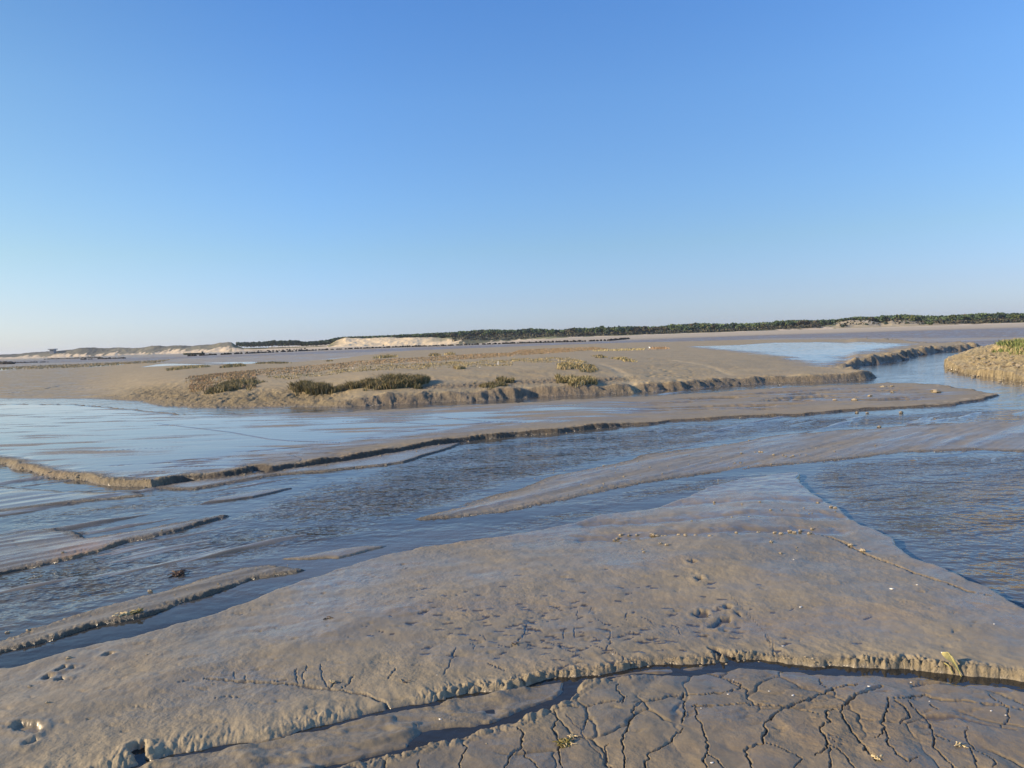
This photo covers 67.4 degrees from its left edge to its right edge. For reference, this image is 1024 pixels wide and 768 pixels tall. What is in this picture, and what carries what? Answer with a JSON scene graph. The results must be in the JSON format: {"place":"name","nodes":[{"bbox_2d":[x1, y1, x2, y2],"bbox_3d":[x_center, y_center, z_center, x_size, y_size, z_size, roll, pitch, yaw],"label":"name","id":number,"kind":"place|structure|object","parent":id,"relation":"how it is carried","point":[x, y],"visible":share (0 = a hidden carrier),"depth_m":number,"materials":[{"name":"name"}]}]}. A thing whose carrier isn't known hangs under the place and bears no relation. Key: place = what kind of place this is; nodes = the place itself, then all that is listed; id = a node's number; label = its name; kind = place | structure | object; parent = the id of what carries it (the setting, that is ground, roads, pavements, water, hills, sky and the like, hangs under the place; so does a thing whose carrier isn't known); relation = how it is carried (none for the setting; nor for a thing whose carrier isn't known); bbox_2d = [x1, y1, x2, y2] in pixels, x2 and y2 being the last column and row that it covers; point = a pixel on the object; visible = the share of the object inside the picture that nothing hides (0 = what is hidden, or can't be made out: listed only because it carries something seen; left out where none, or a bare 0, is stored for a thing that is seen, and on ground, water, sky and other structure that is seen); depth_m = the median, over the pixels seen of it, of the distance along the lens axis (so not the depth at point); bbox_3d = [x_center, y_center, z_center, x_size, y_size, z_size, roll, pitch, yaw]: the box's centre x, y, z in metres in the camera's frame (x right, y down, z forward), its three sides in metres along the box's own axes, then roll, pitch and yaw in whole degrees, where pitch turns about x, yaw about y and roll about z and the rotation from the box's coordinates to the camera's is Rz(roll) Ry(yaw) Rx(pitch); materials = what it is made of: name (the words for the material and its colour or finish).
{"place":"outdoors","nodes":[
{"label":"outdoors","id":0,"kind":"place"},
{"bbox_2d":[0,323,1023,767],"bbox_3d":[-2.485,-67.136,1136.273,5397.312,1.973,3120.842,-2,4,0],"label":"mudflat ground","id":1,"kind":"structure","parent":0,"point":[584,597],"depth_m":7.15,"materials":[{"name":"soil"}]},
{"bbox_2d":[0,361,14,363],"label":"rock wall","id":2,"kind":"structure","parent":1,"relation":"on","point":[6,362],"depth_m":221.62,"materials":[{"name":"grey stone"}]},
{"bbox_2d":[44,357,100,359],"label":"rock wall","id":3,"kind":"structure","parent":1,"relation":"on","point":[76,358],"depth_m":344.37,"materials":[{"name":"grey stone"}]},
{"bbox_2d":[0,359,173,369],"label":"flat plants","id":4,"kind":"object","parent":1,"relation":"on","point":[77,365],"visible":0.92,"depth_m":148.69,"materials":[{"name":"plant"}]},
{"bbox_2d":[80,357,125,359],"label":"rock wall","id":5,"kind":"structure","parent":1,"relation":"on","point":[107,358],"depth_m":272.14,"materials":[{"name":"grey stone"}]},
{"bbox_2d":[112,612,130,616],"bbox_3d":[-3.659,2.156,7.215,0.162,0.031,0.146,-3,4,-16],"label":"seaweed","id":6,"kind":"object","parent":1,"relation":"on","point":[124,613],"visible":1,"depth_m":7.20,"materials":[{"name":"plant"}]},
{"bbox_2d":[130,608,143,614],"bbox_3d":[-3.567,2.143,7.257,0.162,0.033,0.125,-5,5,-41],"label":"seaweed","id":7,"kind":"object","parent":1,"relation":"on","point":[136,611],"visible":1,"depth_m":7.24,"materials":[{"name":"green plant"}]},
{"bbox_2d":[165,364,210,370],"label":"cordgrass patch","id":8,"kind":"object","parent":1,"relation":"on","point":[185,367],"visible":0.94,"depth_m":75.51,"materials":[{"name":"green plant"}]},
{"bbox_2d":[183,351,204,354],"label":"boat","id":9,"kind":"object","parent":1,"relation":"on","point":[193,353],"visible":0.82,"depth_m":312.98,"materials":[{"name":"paint"}]},
{"bbox_2d":[185,369,256,391],"bbox_3d":[-17.301,-0.227,45.594,4.171,0.644,21.378,-3,4,-19],"label":"brown ground cover","id":10,"kind":"object","parent":1,"relation":"on","point":[204,379],"visible":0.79,"depth_m":45.22,"materials":[{"name":"brown plant"}]},
{"bbox_2d":[220,363,245,367],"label":"cordgrass patch","id":11,"kind":"object","parent":1,"relation":"on","point":[231,365],"visible":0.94,"depth_m":73.61,"materials":[{"name":"plant"}]},
{"bbox_2d":[204,378,264,393],"bbox_3d":[-13.906,0.046,38.523,2.589,0.698,5.541,-3,4,-8],"label":"cordgrass patch","id":12,"kind":"object","parent":1,"relation":"on","point":[232,384],"visible":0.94,"depth_m":37.49,"materials":[{"name":"green plant"}]},
{"bbox_2d":[256,361,291,363],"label":"cordgrass patch","id":13,"kind":"object","parent":1,"relation":"on","point":[277,362],"visible":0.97,"depth_m":86.34,"materials":[{"name":"plant"}]},
{"bbox_2d":[287,379,336,395],"bbox_3d":[-9.055,0.133,34.537,1.837,0.715,3.018,-4,4,-30],"label":"cordgrass patch","id":14,"kind":"object","parent":1,"relation":"on","point":[311,388],"visible":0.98,"depth_m":33.87,"materials":[{"name":"green plant"}]},
{"bbox_2d":[328,377,386,394],"bbox_3d":[-6.703,0.081,33.534,2.780,0.725,2.154,-2,4,0],"label":"cordgrass patch","id":15,"kind":"object","parent":1,"relation":"on","point":[365,383],"visible":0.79,"depth_m":33.51,"materials":[{"name":"plant"}]},
{"bbox_2d":[371,354,397,358],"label":"cordgrass patch","id":16,"kind":"object","parent":1,"relation":"on","point":[386,356],"visible":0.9,"depth_m":78.18,"materials":[{"name":"beige plant"}]},
{"bbox_2d":[368,372,430,389],"bbox_3d":[-5.008,-0.155,33.747,2.816,0.732,2.646,-2,4,0],"label":"cordgrass patch","id":17,"kind":"object","parent":1,"relation":"on","point":[400,380],"visible":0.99,"depth_m":33.25,"materials":[{"name":"green plant"}]},
{"bbox_2d":[187,337,629,355],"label":"rock wall","id":18,"kind":"structure","parent":1,"relation":"on","point":[552,341],"depth_m":275.72,"materials":[{"name":"grey stone"}]},
{"bbox_2d":[266,357,586,381],"bbox_3d":[-4.751,-1.028,46.795,19.746,0.456,13.200,-3,4,-14],"label":"straw ground cover","id":19,"kind":"object","parent":1,"relation":"on","point":[466,364],"visible":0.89,"depth_m":45.76,"materials":[{"name":"beige plant"}]},
{"bbox_2d":[256,347,606,375],"bbox_3d":[-1.680,-2.959,76.144,17.632,0.452,65.260,0,4,26],"label":"red saltwort carpet","id":20,"kind":"object","parent":1,"relation":"on","point":[446,357],"visible":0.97,"depth_m":61.89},
{"bbox_2d":[428,353,440,355],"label":"cordgrass patch","id":21,"kind":"object","parent":1,"relation":"on","point":[434,354],"visible":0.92,"depth_m":78.94,"materials":[{"name":"beige plant"}]},
{"bbox_2d":[444,351,455,354],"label":"cordgrass patch","id":22,"kind":"object","parent":1,"relation":"on","point":[450,353],"visible":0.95,"depth_m":82.15,"materials":[{"name":"beige plant"}]},
{"bbox_2d":[453,365,465,368],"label":"cordgrass patch","id":23,"kind":"object","parent":1,"relation":"on","point":[459,367],"visible":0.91,"depth_m":38.92,"materials":[{"name":"plant"}]},
{"bbox_2d":[473,376,514,389],"bbox_3d":[-0.774,-0.075,33.335,1.900,0.453,3.577,-2,4,0],"label":"cordgrass patch","id":24,"kind":"object","parent":1,"relation":"on","point":[501,381],"visible":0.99,"depth_m":33.11,"materials":[{"name":"green plant"}]},
{"bbox_2d":[552,737,577,746],"bbox_3d":[0.321,2.151,4.610,0.132,0.023,0.119,-4,4,-33],"label":"seaweed","id":25,"kind":"object","parent":1,"relation":"on","point":[565,742],"visible":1,"depth_m":4.61,"materials":[{"name":"green plant"}]},
{"bbox_2d":[554,373,598,387],"bbox_3d":[2.824,-0.200,33.497,1.896,0.554,2.923,-2,4,0],"label":"cordgrass patch","id":26,"kind":"object","parent":1,"relation":"on","point":[579,380],"visible":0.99,"depth_m":32.78,"materials":[{"name":"plant"}]},
{"bbox_2d":[556,361,597,372],"bbox_3d":[3.242,-0.910,39.170,2.080,0.513,5.266,-2,4,0],"label":"cordgrass patch","id":27,"kind":"object","parent":1,"relation":"on","point":[573,365],"visible":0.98,"depth_m":38.16,"materials":[{"name":"plant"}]},
{"bbox_2d":[592,354,606,357],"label":"cordgrass patch","id":28,"kind":"object","parent":1,"relation":"on","point":[600,356],"visible":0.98,"depth_m":52.89,"materials":[{"name":"beige plant"}]},
{"bbox_2d":[593,348,645,350],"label":"cordgrass patch","id":29,"kind":"object","parent":1,"relation":"on","point":[628,349],"visible":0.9,"depth_m":77.26,"materials":[{"name":"beige plant"}]},
{"bbox_2d":[609,356,636,361],"bbox_3d":[6.928,-1.571,47.730,1.326,0.251,6.878,-2,4,0],"label":"cordgrass patch","id":30,"kind":"object","parent":1,"relation":"on","point":[624,358],"visible":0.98,"depth_m":47.89,"materials":[{"name":"plant"}]},
{"bbox_2d":[648,346,669,349],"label":"cordgrass patch","id":31,"kind":"object","parent":1,"relation":"on","point":[652,347],"visible":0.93,"depth_m":83.08,"materials":[{"name":"brown plant"}]},
{"bbox_2d":[871,754,882,760],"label":"seaweed","id":32,"kind":"object","parent":1,"relation":"on","point":[874,756],"visible":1,"depth_m":4.33,"materials":[{"name":"beige plant"}]},
{"bbox_2d":[930,389,940,392],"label":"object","id":33,"kind":"object","parent":1,"relation":"on","point":[935,391],"visible":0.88,"depth_m":26.55,"materials":[{"name":"white"}]},
{"bbox_2d":[941,652,961,676],"bbox_3d":[3.120,1.994,5.451,0.052,0.149,0.143,-4,4,-33],"label":"dead reed","id":34,"kind":"object","parent":1,"relation":"on","point":[948,656],"visible":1,"depth_m":5.45,"materials":[{"name":"beige plant"}]},
{"bbox_2d":[954,741,967,747],"bbox_3d":[2.588,2.079,4.422,0.074,0.012,0.064,0,4,35],"label":"seaweed","id":35,"kind":"object","parent":1,"relation":"on","point":[957,743],"visible":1,"depth_m":4.42,"materials":[{"name":"beige plant"}]},
{"bbox_2d":[992,337,1023,354],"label":"green grass","id":36,"kind":"structure","parent":1,"relation":"on","point":[1016,343],"depth_m":39.47,"materials":[{"name":"green plant"}]},
{"bbox_2d":[0,332,1023,767],"bbox_3d":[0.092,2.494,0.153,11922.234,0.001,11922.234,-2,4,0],"label":"water","id":37,"kind":"structure","parent":0,"point":[958,514],"depth_m":11.37,"materials":[{"name":"blue liquid"}]},
{"bbox_2d":[167,569,189,577],"bbox_3d":[-3.711,2.106,8.541,0.206,0.045,0.258,-2,4,0],"label":"seaweed","id":38,"kind":"object","parent":37,"relation":"on","point":[177,573],"visible":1,"depth_m":8.52,"materials":[{"name":"brown plant"}]},
{"bbox_2d":[0,320,1023,358],"bbox_3d":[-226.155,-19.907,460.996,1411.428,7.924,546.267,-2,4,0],"label":"dunes","id":39,"kind":"structure","parent":0,"point":[343,342],"depth_m":455.42,"materials":[{"name":"beige sand"}]},
{"bbox_2d":[48,349,57,353],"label":"blockhouse","id":40,"kind":"structure","parent":39,"relation":"on","point":[52,351],"depth_m":588.46,"materials":[{"name":"grey concrete"}]},
{"bbox_2d":[604,327,611,332],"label":"pine tree","id":41,"kind":"object","parent":39,"relation":"on","point":[607,330],"visible":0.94,"depth_m":439.95,"materials":[{"name":"green plant"}]},
{"bbox_2d":[614,327,622,331],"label":"broadleaf tree","id":42,"kind":"object","parent":39,"relation":"on","point":[619,329],"visible":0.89,"depth_m":436.14,"materials":[{"name":"green plant"}]},
{"bbox_2d":[236,313,1023,346],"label":"wood","id":43,"kind":"object","parent":39,"relation":"on","point":[447,334],"visible":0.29,"depth_m":470.20,"materials":[{"name":"green plant"}]},
{"bbox_2d":[632,326,641,331],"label":"thorn tree","id":44,"kind":"object","parent":39,"relation":"on","point":[636,329],"visible":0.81,"depth_m":434.71,"materials":[{"name":"green plant"}]},
{"bbox_2d":[641,326,648,331],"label":"thorn tree","id":45,"kind":"object","parent":39,"relation":"on","point":[644,329],"visible":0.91,"depth_m":433.46,"materials":[{"name":"green plant"}]},
{"bbox_2d":[699,323,709,331],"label":"broadleaf tree","id":46,"kind":"object","parent":39,"relation":"on","point":[702,325],"visible":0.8,"depth_m":426.12,"materials":[{"name":"green plant"}]},
{"bbox_2d":[452,317,1023,340],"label":"shore scrub","id":47,"kind":"object","parent":39,"relation":"on","point":[770,327],"visible":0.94,"depth_m":410.35,"materials":[{"name":"green plant"}]},
{"bbox_2d":[734,323,743,328],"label":"broadleaf tree","id":48,"kind":"object","parent":39,"relation":"on","point":[740,325],"visible":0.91,"depth_m":415.02,"materials":[{"name":"green plant"}]},
{"bbox_2d":[772,320,779,325],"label":"broadleaf tree","id":49,"kind":"object","parent":39,"relation":"on","point":[775,323],"visible":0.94,"depth_m":405.43,"materials":[{"name":"green plant"}]},
{"bbox_2d":[796,320,805,324],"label":"thorn tree","id":50,"kind":"object","parent":39,"relation":"on","point":[801,322],"visible":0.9,"depth_m":399.17,"materials":[{"name":"green plant"}]},
{"bbox_2d":[876,315,885,321],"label":"broadleaf tree","id":51,"kind":"object","parent":39,"relation":"on","point":[882,317],"visible":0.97,"depth_m":390.95,"materials":[{"name":"green plant"}]},
{"bbox_2d":[924,321,933,324],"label":"round bush","id":52,"kind":"object","parent":39,"relation":"on","point":[929,323],"visible":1,"depth_m":350.46,"materials":[{"name":"green plant"}]},
{"bbox_2d":[927,316,936,321],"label":"broadleaf tree","id":53,"kind":"object","parent":39,"relation":"on","point":[930,318],"visible":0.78,"depth_m":377.80,"materials":[{"name":"green plant"}]},
{"bbox_2d":[947,314,955,320],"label":"broadleaf tree","id":54,"kind":"object","parent":39,"relation":"on","point":[951,316],"visible":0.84,"depth_m":362.59,"materials":[{"name":"green plant"}]},
{"bbox_2d":[956,315,964,319],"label":"broadleaf tree","id":55,"kind":"object","parent":39,"relation":"on","point":[960,317],"visible":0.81,"depth_m":357.44,"materials":[{"name":"green plant"}]},
{"bbox_2d":[975,313,985,319],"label":"broadleaf tree","id":56,"kind":"object","parent":39,"relation":"on","point":[979,316],"visible":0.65,"depth_m":357.46,"materials":[{"name":"green plant"}]},
{"bbox_2d":[992,312,1000,318],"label":"pine tree","id":57,"kind":"object","parent":39,"relation":"on","point":[996,315],"visible":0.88,"depth_m":349.68,"materials":[{"name":"green plant"}]},
{"bbox_2d":[1010,313,1020,318],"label":"broadleaf tree","id":58,"kind":"object","parent":39,"relation":"on","point":[1013,316],"visible":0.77,"depth_m":343.63,"materials":[{"name":"green plant"}]},
{"bbox_2d":[0,0,1023,354],"label":"sky","id":59,"kind":"structure","parent":0,"point":[173,172],"materials":[{"name":"blue"}]}
]}

